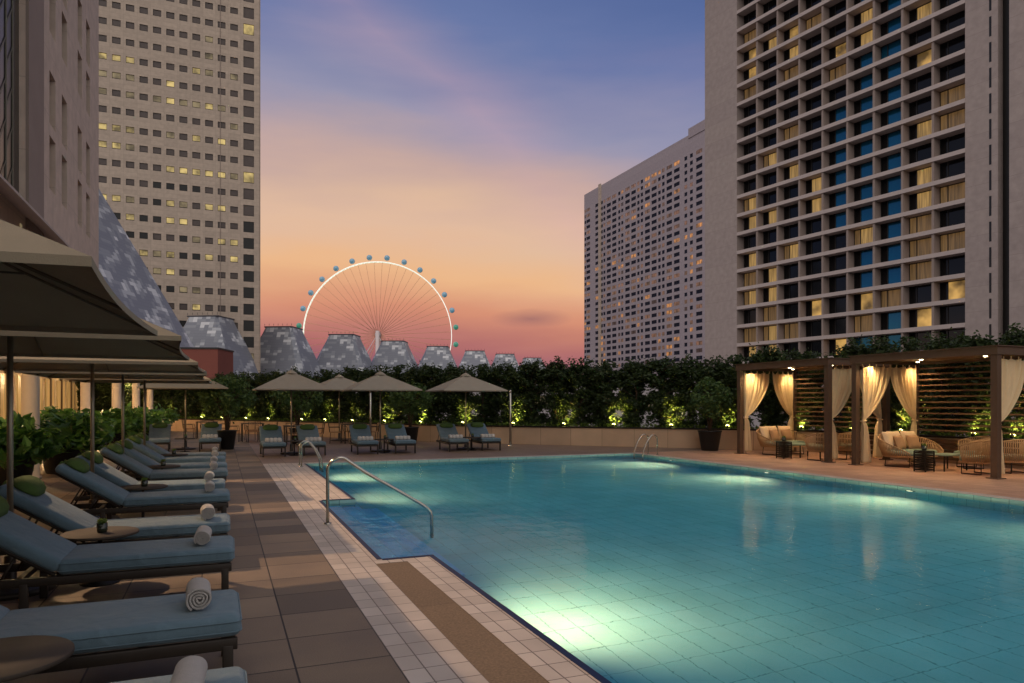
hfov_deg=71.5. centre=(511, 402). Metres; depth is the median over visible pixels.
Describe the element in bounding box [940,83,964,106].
window
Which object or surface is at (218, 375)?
hedge tree
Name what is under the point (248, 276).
window
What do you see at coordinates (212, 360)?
maroon block
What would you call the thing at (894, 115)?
window
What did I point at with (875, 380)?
curtain
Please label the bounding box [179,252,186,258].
window
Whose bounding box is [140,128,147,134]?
window
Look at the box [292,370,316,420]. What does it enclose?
hedge tree
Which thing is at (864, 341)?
window
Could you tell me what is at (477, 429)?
sun lounger
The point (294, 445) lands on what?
side table
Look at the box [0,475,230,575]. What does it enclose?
sun lounger
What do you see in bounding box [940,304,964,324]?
window
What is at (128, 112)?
window
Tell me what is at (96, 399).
hedge tree
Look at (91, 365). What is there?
parasol
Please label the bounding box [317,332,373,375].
metal dome
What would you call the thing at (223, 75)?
window
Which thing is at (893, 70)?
window
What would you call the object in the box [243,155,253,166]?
window
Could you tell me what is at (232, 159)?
window
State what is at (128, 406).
potted bush
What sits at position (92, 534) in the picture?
side table
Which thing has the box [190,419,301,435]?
planter wall
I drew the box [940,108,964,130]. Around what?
window
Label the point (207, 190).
window
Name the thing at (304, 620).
pool deck
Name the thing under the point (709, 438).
potted tree
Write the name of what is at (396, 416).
hedge tree
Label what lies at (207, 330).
metal dome
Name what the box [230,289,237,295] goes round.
window
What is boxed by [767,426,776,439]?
throw cushion
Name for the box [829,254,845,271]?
window
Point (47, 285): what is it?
parasol
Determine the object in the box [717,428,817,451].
planter wall
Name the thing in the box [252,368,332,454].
parasol
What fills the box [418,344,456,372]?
metal dome
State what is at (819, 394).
hedge tree
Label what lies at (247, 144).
window
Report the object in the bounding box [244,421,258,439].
dining chair
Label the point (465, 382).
parasol
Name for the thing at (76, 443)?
potted bush
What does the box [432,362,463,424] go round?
hedge tree
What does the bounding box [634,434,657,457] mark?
pool ladder
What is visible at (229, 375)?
hedge tree
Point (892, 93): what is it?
window
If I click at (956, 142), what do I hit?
window
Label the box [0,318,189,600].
parasol
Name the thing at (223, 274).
window
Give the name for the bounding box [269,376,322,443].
potted tree
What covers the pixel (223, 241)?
window
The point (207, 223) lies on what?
window
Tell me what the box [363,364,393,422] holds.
hedge tree
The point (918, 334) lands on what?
window
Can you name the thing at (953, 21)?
window
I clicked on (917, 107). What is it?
window
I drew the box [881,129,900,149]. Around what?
window
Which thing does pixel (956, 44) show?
window
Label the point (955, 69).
window
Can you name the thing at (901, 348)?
hedge tree
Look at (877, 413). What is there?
curtain
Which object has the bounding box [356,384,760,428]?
hedge
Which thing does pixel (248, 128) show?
window
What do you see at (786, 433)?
throw cushion
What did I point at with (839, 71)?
window
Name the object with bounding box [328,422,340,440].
dining chair
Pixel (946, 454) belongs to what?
coffee table
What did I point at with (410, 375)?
hedge tree
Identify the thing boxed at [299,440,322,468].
pool ladder
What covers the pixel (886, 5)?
window
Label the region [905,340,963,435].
hedge tree
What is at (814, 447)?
rope armchair
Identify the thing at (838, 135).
window
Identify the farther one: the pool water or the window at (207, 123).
the window at (207, 123)
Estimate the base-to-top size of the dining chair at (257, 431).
0.830 m
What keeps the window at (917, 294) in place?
in the hotel tower at (864, 168)
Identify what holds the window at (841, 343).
in the hotel tower at (864, 168)
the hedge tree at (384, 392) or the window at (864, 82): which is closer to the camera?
the hedge tree at (384, 392)
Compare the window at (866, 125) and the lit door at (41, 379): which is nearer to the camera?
the lit door at (41, 379)
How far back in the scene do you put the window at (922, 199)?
94.75 m
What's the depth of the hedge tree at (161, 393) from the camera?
42.31 m
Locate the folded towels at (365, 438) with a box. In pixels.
[358,436,372,439]
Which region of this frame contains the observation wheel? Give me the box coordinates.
[296,255,458,363]
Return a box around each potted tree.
[197,373,257,449]
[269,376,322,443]
[385,381,436,443]
[686,376,736,450]
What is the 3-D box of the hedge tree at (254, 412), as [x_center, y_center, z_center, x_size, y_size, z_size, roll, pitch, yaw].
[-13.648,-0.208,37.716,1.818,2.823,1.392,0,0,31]
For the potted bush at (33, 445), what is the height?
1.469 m
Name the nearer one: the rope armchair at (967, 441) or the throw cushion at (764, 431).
the rope armchair at (967, 441)
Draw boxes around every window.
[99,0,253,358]
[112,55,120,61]
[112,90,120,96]
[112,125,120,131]
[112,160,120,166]
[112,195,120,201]
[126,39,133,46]
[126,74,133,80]
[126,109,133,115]
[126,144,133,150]
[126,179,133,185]
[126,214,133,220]
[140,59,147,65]
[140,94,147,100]
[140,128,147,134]
[140,163,147,169]
[140,198,147,203]
[140,232,147,238]
[153,44,160,50]
[153,78,160,84]
[153,113,160,119]
[153,147,160,153]
[153,182,160,188]
[153,216,160,222]
[153,251,160,256]
[166,63,173,69]
[166,98,173,103]
[166,132,173,138]
[166,166,173,172]
[166,200,173,206]
[166,234,173,240]
[166,269,173,274]
[179,48,186,54]
[179,82,186,88]
[179,116,186,122]
[179,150,186,156]
[179,184,186,190]
[179,218,186,224]
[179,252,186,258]
[179,287,186,292]
[192,68,199,74]
[192,101,199,107]
[192,135,199,141]
[192,169,199,175]
[192,203,199,208]
[192,237,199,242]
[192,270,199,276]
[192,304,199,309]
[205,53,212,59]
[205,86,212,92]
[205,120,212,126]
[205,154,212,159]
[205,187,212,193]
[205,221,212,226]
[205,254,212,260]
[205,288,212,293]
[218,72,225,78]
[218,105,225,111]
[218,139,225,144]
[218,172,225,178]
[218,205,225,211]
[218,239,225,244]
[218,272,225,277]
[218,305,225,311]
[230,57,237,63]
[230,90,237,96]
[230,124,237,129]
[230,157,237,162]
[230,190,237,195]
[230,223,237,228]
[230,256,237,262]
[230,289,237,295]
[243,24,253,35]
[243,40,253,51]
[243,57,253,68]
[243,73,253,84]
[243,90,253,101]
[243,106,253,117]
[243,122,253,133]
[243,139,253,150]
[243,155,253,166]
[243,172,253,183]
[243,188,253,199]
[243,205,253,215]
[243,221,253,232]
[243,238,253,248]
[243,254,253,265]
[243,271,253,281]
[243,287,253,297]
[243,304,253,314]
[829,0,845,17]
[829,21,845,39]
[829,42,845,60]
[829,63,845,81]
[829,84,845,102]
[829,105,845,123]
[829,126,845,144]
[829,148,845,165]
[829,169,845,186]
[829,190,845,207]
[829,211,845,228]
[829,232,845,250]
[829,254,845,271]
[829,275,845,292]
[829,296,845,313]
[829,317,845,334]
[829,338,845,355]
[854,0,863,5]
[854,7,872,26]
[854,29,872,48]
[854,51,872,70]
[854,73,872,92]
[854,95,872,114]
[854,117,872,135]
[854,139,872,157]
[854,161,872,179]
[854,183,872,201]
[854,204,872,223]
[854,226,872,244]
[854,248,872,266]
[854,270,872,288]
[854,292,872,310]
[854,314,872,332]
[854,336,872,348]
[881,0,900,13]
[881,16,900,36]
[881,38,900,58]
[881,61,900,81]
[881,84,900,103]
[881,106,900,126]
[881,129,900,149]
[881,152,900,171]
[881,175,900,194]
[881,197,900,216]
[881,220,900,239]
[881,243,900,261]
[881,266,900,284]
[881,288,900,307]
[881,311,900,329]
[881,334,900,351]
[909,1,930,23]
[909,25,930,46]
[909,48,930,70]
[909,72,930,93]
[909,96,930,116]
[909,119,930,140]
[909,143,930,163]
[909,166,930,186]
[909,190,930,210]
[909,213,930,233]
[909,237,930,257]
[909,261,930,280]
[909,284,930,303]
[909,308,930,327]
[909,331,930,349]
[940,0,959,9]
[940,10,964,33]
[940,34,964,57]
[940,59,964,81]
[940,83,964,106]
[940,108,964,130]
[940,132,964,154]
[940,157,964,178]
[940,181,964,203]
[940,206,964,227]
[940,230,964,251]
[940,255,964,275]
[940,279,964,300]
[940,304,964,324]
[940,328,964,346]
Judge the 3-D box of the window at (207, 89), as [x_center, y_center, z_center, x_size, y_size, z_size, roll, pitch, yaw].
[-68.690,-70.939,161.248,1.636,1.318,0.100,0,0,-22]
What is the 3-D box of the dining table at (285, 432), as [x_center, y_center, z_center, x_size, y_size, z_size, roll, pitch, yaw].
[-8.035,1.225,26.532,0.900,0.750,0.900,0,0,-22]
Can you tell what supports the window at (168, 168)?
in the office tower at (179, 134)
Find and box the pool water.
[310,455,1023,682]
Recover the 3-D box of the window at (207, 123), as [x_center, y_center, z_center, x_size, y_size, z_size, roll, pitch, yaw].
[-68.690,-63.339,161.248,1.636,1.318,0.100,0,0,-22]
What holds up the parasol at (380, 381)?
on the pool deck at (424, 450)
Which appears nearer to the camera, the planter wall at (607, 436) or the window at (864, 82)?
the planter wall at (607, 436)
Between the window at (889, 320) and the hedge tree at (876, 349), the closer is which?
the hedge tree at (876, 349)
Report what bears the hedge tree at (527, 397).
in the planter wall at (607, 436)
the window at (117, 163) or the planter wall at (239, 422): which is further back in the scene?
the window at (117, 163)
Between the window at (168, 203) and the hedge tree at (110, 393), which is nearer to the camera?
the hedge tree at (110, 393)
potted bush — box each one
[0,411,72,485]
[20,405,109,473]
[61,408,115,450]
[99,407,142,444]
[124,402,162,434]
[133,407,173,435]
[146,403,179,425]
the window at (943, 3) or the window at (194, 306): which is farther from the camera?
the window at (194, 306)
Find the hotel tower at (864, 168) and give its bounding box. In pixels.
[705,0,1023,438]
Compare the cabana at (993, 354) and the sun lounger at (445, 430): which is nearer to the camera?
the cabana at (993, 354)
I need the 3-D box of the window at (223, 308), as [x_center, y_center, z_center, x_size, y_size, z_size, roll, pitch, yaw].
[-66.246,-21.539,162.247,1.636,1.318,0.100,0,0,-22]
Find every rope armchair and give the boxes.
[805,432,836,460]
[837,432,860,459]
[953,436,989,468]
[959,440,989,474]
[1003,439,1023,473]
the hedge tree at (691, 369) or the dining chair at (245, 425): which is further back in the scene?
the dining chair at (245, 425)
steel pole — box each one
[369,392,371,435]
[509,390,511,445]
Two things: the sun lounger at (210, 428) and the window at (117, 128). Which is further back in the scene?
the window at (117, 128)
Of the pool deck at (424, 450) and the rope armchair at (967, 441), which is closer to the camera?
the rope armchair at (967, 441)
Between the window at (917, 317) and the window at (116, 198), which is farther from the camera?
the window at (116, 198)
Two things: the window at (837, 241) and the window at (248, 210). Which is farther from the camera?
the window at (248, 210)
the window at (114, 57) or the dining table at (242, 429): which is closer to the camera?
the dining table at (242, 429)
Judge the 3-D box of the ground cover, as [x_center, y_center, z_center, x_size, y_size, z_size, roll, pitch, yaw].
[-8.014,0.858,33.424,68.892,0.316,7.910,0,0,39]
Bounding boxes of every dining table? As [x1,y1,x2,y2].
[196,421,217,438]
[241,423,263,441]
[283,425,299,446]
[341,424,366,443]
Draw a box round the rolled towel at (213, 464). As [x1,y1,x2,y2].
[210,461,217,469]
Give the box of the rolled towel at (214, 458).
[210,456,217,461]
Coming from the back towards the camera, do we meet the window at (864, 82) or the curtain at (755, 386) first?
the window at (864, 82)
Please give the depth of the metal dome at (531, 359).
302.20 m
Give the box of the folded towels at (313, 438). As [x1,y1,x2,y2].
[305,437,320,440]
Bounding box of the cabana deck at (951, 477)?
[637,450,1023,498]
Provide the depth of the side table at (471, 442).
23.71 m
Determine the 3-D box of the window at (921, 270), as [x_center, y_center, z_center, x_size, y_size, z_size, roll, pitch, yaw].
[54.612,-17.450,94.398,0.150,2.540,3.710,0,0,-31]
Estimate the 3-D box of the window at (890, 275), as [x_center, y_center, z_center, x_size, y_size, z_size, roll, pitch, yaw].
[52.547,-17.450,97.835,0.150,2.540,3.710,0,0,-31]
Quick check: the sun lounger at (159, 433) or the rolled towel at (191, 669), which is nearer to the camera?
the rolled towel at (191, 669)
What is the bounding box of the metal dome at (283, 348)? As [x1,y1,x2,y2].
[260,323,322,376]
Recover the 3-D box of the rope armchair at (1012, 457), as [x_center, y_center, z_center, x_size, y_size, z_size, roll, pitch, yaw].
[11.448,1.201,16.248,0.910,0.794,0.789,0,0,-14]
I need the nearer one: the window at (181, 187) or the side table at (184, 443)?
the side table at (184, 443)
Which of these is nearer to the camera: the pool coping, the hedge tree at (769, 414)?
the pool coping
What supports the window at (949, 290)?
in the hotel tower at (864, 168)
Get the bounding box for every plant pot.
[96,518,107,532]
[141,477,147,486]
[160,459,165,465]
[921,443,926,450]
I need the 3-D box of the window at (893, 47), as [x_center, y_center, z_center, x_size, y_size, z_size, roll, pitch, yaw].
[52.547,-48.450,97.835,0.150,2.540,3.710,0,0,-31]
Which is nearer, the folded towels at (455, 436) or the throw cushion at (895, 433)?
the throw cushion at (895, 433)
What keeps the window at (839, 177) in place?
in the hotel tower at (864, 168)
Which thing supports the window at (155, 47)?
in the office tower at (179, 134)
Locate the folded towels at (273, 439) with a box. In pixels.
[265,438,281,441]
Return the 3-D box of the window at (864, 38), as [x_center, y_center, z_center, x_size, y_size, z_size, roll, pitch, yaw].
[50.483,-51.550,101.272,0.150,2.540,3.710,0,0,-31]
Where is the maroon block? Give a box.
[180,347,233,411]
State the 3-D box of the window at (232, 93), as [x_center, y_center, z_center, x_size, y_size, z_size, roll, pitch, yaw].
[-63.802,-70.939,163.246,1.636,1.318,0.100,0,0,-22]
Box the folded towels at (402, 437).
[395,436,409,439]
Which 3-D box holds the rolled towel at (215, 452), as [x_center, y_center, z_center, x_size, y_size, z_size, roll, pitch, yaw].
[-6.502,1.106,15.567,0.137,0.123,0.299,-6,3,-25]
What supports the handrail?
on the pool coping
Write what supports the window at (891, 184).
in the hotel tower at (864, 168)
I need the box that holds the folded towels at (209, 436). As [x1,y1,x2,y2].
[202,434,217,437]
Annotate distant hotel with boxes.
[584,119,704,382]
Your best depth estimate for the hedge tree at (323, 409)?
34.47 m
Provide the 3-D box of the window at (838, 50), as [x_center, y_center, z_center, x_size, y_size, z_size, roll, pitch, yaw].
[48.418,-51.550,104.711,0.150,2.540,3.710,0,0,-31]
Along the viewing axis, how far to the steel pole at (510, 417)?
26.68 m
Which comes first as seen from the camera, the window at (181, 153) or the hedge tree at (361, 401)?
the hedge tree at (361, 401)
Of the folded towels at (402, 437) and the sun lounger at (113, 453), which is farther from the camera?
the folded towels at (402, 437)
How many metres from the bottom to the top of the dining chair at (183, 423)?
0.830 m
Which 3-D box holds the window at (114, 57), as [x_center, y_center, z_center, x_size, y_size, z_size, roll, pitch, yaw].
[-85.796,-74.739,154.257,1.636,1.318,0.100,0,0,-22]
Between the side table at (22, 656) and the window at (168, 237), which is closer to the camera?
the side table at (22, 656)
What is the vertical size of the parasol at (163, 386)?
2.890 m
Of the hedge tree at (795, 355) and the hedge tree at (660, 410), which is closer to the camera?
the hedge tree at (795, 355)
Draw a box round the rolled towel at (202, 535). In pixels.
[193,525,211,544]
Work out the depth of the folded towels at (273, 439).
21.33 m
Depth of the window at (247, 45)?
164.39 m
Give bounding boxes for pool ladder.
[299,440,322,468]
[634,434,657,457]
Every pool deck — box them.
[0,431,408,682]
[243,419,731,463]
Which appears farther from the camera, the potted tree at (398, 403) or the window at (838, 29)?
the window at (838, 29)
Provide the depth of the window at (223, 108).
162.28 m
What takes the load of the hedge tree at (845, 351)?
in the planter wall at (948, 444)
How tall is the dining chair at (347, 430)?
0.830 m
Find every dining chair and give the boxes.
[182,420,195,437]
[229,426,239,441]
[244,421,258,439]
[246,422,260,442]
[290,424,301,436]
[318,423,324,440]
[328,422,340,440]
[342,421,352,441]
[372,422,379,437]
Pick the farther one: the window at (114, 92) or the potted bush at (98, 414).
the window at (114, 92)
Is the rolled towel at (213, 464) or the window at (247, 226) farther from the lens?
the window at (247, 226)
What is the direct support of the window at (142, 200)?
in the office tower at (179, 134)
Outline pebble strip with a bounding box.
[376,561,548,682]
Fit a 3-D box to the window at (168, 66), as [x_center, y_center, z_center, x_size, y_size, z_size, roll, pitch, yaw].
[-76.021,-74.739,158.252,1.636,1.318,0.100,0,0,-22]
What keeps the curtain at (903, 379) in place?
hanging from the cabana at (993, 354)
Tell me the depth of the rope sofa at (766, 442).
21.80 m
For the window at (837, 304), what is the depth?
105.19 m
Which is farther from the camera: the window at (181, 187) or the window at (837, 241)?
the window at (181, 187)
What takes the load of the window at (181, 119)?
in the office tower at (179, 134)
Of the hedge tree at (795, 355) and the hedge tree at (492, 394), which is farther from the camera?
the hedge tree at (492, 394)
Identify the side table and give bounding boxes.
[0,635,74,682]
[59,526,138,586]
[120,484,167,517]
[147,465,180,469]
[161,453,187,456]
[174,438,194,451]
[284,440,303,455]
[374,438,393,452]
[463,437,480,450]
[776,441,791,458]
[913,450,934,471]
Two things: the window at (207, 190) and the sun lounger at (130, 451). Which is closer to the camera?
the sun lounger at (130, 451)
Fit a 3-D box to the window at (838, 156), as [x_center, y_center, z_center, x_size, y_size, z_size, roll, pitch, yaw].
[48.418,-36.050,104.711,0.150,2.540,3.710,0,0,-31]
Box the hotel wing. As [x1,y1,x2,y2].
[0,0,152,478]
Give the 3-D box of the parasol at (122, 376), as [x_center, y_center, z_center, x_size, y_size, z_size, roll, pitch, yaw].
[-6.957,0.155,12.713,2.720,2.890,2.720,0,0,-24]
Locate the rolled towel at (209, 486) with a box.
[205,481,214,491]
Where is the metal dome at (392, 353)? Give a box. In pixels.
[372,338,418,373]
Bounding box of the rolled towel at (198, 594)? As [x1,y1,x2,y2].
[186,577,211,610]
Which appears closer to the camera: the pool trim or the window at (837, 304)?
the pool trim
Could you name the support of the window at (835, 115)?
in the hotel tower at (864, 168)
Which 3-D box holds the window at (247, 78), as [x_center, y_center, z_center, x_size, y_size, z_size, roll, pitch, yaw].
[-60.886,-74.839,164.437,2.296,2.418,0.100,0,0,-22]
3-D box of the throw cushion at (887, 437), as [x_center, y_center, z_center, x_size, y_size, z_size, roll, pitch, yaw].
[9.503,0.940,17.982,0.460,0.460,0.170,0,-17,-42]
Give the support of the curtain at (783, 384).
hanging from the cabana at (827, 365)
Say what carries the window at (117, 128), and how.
in the office tower at (179, 134)
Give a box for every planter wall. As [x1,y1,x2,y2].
[171,418,189,431]
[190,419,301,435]
[302,421,438,441]
[439,425,508,443]
[512,426,717,448]
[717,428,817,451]
[816,430,1023,468]
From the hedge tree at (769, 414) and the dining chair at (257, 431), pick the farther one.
the dining chair at (257, 431)
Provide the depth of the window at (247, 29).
164.39 m
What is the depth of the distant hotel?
323.19 m
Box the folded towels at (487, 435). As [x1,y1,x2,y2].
[480,434,494,437]
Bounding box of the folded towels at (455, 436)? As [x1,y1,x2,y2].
[448,434,462,438]
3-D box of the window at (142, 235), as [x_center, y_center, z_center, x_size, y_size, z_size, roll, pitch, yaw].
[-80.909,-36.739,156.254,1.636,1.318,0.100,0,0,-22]
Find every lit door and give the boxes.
[0,373,5,418]
[17,375,20,413]
[40,378,42,412]
[45,379,54,406]
[56,381,64,408]
[66,382,73,409]
[75,383,78,411]
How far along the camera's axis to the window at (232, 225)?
163.15 m
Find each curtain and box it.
[744,371,769,451]
[772,372,794,449]
[832,366,851,459]
[860,364,890,462]
[860,368,882,457]
[889,365,917,460]
[1002,356,1023,474]
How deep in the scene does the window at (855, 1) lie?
102.47 m
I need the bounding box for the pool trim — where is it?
[304,463,611,682]
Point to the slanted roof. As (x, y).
(128, 278)
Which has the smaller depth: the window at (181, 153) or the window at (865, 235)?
the window at (865, 235)
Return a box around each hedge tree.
[75,381,79,410]
[94,383,103,411]
[94,383,111,410]
[104,383,111,408]
[124,383,141,407]
[129,383,146,406]
[140,384,157,408]
[154,390,170,410]
[161,390,178,413]
[170,390,189,418]
[180,390,202,418]
[198,376,216,418]
[212,372,228,418]
[218,371,237,419]
[232,371,256,418]
[243,372,263,419]
[252,369,276,418]
[265,369,288,420]
[279,366,304,420]
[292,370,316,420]
[310,369,334,419]
[316,373,334,421]
[321,367,348,421]
[338,365,363,421]
[350,367,379,422]
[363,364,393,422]
[379,368,402,420]
[383,364,408,423]
[395,361,429,423]
[414,362,445,423]
[421,377,447,422]
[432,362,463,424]
[441,365,477,423]
[461,363,500,424]
[474,363,501,424]
[487,359,528,425]
[501,370,529,425]
[513,369,543,425]
[514,358,550,425]
[537,355,576,425]
[549,365,577,424]
[562,357,600,426]
[582,364,615,426]
[583,360,626,426]
[611,354,655,426]
[617,362,648,423]
[640,355,682,427]
[657,362,690,427]
[665,353,710,427]
[696,354,745,427]
[698,361,724,426]
[714,353,759,428]
[719,362,736,427]
[743,342,790,427]
[755,348,797,426]
[774,347,823,427]
[798,351,833,429]
[833,337,867,430]
[853,334,896,431]
[881,336,929,429]
[881,341,916,428]
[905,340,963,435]
[918,326,966,434]
[941,330,999,435]
[953,339,1009,437]
[983,322,1023,438]
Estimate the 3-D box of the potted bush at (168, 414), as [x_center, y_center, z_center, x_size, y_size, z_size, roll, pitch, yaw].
[-18.053,0.797,36.127,2.214,1.606,2.113,0,0,23]
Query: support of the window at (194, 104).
in the office tower at (179, 134)
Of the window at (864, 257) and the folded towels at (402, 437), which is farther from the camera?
the window at (864, 257)
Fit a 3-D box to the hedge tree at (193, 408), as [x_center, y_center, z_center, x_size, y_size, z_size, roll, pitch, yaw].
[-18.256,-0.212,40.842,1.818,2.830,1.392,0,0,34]
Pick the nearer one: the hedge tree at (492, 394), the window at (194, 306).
the hedge tree at (492, 394)
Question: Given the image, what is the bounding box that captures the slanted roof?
[99,189,193,346]
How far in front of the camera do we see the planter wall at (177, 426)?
40.10 m
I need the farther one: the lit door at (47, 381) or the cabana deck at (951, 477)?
the lit door at (47, 381)
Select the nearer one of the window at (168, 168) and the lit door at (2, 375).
the lit door at (2, 375)
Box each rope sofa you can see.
[756,428,809,455]
[877,434,943,467]
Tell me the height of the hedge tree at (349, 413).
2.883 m
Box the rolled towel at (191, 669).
[170,655,207,682]
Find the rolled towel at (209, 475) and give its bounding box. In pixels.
[204,471,214,480]
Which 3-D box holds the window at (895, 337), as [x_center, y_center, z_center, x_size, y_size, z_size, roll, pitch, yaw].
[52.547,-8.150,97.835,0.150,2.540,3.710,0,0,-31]
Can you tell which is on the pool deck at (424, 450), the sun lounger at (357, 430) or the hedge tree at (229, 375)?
the sun lounger at (357, 430)
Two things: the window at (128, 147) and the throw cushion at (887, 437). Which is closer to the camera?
the throw cushion at (887, 437)
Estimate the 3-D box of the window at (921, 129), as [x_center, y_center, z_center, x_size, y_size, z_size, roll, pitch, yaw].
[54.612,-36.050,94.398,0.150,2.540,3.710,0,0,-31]
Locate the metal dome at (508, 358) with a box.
[493,354,519,373]
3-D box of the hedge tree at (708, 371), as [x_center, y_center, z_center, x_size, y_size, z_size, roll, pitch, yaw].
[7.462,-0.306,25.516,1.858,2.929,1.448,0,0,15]
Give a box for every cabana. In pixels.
[734,357,893,462]
[847,345,1023,479]
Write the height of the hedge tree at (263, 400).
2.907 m
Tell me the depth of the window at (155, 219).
157.21 m
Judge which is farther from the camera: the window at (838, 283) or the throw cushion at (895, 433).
the window at (838, 283)
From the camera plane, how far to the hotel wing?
35.55 m
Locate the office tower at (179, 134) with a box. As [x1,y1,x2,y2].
[99,0,259,372]
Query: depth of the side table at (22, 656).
3.26 m
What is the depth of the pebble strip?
5.01 m
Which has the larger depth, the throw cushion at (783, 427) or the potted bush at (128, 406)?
the potted bush at (128, 406)
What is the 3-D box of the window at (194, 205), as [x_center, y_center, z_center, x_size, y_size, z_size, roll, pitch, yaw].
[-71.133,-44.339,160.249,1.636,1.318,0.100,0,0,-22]
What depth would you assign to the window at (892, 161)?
98.14 m
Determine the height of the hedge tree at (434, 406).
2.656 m
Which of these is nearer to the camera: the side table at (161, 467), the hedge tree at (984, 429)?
the side table at (161, 467)
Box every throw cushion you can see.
[759,426,770,439]
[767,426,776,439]
[769,429,779,440]
[777,426,790,439]
[780,429,792,439]
[881,431,894,448]
[886,431,899,447]
[893,435,905,448]
[900,430,915,446]
[905,435,920,448]
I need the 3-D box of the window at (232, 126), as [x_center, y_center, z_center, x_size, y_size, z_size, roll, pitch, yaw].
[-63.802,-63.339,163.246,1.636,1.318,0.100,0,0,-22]
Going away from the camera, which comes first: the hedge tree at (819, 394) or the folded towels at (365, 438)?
the folded towels at (365, 438)
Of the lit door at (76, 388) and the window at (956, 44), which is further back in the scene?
the window at (956, 44)
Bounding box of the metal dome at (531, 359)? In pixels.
[521,356,544,369]
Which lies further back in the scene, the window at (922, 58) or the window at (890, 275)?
the window at (890, 275)
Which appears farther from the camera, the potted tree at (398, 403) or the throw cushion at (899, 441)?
the potted tree at (398, 403)
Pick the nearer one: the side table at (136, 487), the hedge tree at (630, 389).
the side table at (136, 487)
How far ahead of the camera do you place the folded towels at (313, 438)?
21.82 m
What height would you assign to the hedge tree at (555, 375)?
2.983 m
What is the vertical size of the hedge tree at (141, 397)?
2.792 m
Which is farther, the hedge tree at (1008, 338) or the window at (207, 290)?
the window at (207, 290)
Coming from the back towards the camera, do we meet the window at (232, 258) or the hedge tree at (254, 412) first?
the window at (232, 258)
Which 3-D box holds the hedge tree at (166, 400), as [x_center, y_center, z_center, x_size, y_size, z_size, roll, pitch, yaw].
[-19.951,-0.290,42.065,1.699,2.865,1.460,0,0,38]
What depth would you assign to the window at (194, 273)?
160.23 m
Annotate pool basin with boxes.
[307,453,1023,503]
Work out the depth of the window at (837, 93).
105.19 m
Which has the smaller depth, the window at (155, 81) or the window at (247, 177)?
the window at (155, 81)
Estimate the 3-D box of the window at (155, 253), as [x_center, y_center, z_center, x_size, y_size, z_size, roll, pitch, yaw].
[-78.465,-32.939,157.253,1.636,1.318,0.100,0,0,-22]
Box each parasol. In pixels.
[0,219,157,335]
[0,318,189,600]
[0,356,206,518]
[14,371,206,472]
[60,377,211,445]
[137,381,227,449]
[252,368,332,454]
[320,373,357,440]
[340,369,421,451]
[425,371,507,449]
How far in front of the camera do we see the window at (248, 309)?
164.39 m
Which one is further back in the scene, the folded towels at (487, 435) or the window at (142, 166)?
the window at (142, 166)
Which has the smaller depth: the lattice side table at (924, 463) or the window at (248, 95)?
the lattice side table at (924, 463)
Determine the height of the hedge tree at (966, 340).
3.035 m
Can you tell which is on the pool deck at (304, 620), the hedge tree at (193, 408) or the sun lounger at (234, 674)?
the sun lounger at (234, 674)
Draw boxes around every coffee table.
[789,443,821,457]
[935,453,968,471]
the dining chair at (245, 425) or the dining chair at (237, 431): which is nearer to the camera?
the dining chair at (237, 431)
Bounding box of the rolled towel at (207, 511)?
[200,504,214,519]
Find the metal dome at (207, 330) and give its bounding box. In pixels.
[183,312,258,398]
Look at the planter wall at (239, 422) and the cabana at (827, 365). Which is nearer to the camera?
the cabana at (827, 365)
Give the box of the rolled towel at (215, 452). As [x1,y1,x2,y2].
[211,450,218,455]
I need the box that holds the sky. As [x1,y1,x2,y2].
[260,0,704,366]
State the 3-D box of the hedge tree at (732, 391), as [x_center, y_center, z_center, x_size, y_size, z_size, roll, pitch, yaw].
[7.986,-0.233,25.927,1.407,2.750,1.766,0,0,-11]
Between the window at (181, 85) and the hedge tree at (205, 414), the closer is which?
the hedge tree at (205, 414)
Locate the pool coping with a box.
[263,452,1023,682]
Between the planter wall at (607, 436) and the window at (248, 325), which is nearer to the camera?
the planter wall at (607, 436)
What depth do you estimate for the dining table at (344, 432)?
27.89 m
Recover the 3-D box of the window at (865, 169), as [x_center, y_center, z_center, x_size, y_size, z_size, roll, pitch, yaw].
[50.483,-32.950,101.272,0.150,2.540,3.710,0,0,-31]
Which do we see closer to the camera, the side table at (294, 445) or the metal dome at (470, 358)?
the side table at (294, 445)
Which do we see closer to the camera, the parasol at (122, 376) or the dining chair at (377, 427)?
the parasol at (122, 376)
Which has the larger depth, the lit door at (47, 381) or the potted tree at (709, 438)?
the lit door at (47, 381)
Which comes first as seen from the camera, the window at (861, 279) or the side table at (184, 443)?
the side table at (184, 443)
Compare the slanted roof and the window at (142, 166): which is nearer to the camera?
the slanted roof
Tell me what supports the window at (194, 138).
in the office tower at (179, 134)
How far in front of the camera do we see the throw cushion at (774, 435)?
21.97 m
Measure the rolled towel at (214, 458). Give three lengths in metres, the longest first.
0.317 x 0.129 x 0.116 m
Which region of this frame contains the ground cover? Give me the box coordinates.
[102,415,1023,438]
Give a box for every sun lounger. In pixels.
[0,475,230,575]
[0,495,234,608]
[0,589,241,674]
[54,458,229,518]
[75,451,225,514]
[100,443,227,480]
[111,666,247,682]
[115,439,226,476]
[125,435,225,463]
[135,433,225,456]
[149,423,170,451]
[199,422,221,451]
[259,424,285,456]
[296,424,325,455]
[349,424,378,454]
[384,423,415,453]
[436,423,468,451]
[467,422,500,450]
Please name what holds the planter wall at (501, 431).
on the pool deck at (424, 450)
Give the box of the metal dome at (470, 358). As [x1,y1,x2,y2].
[459,349,489,375]
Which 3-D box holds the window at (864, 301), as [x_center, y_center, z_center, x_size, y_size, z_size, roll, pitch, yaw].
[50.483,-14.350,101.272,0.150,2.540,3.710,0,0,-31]

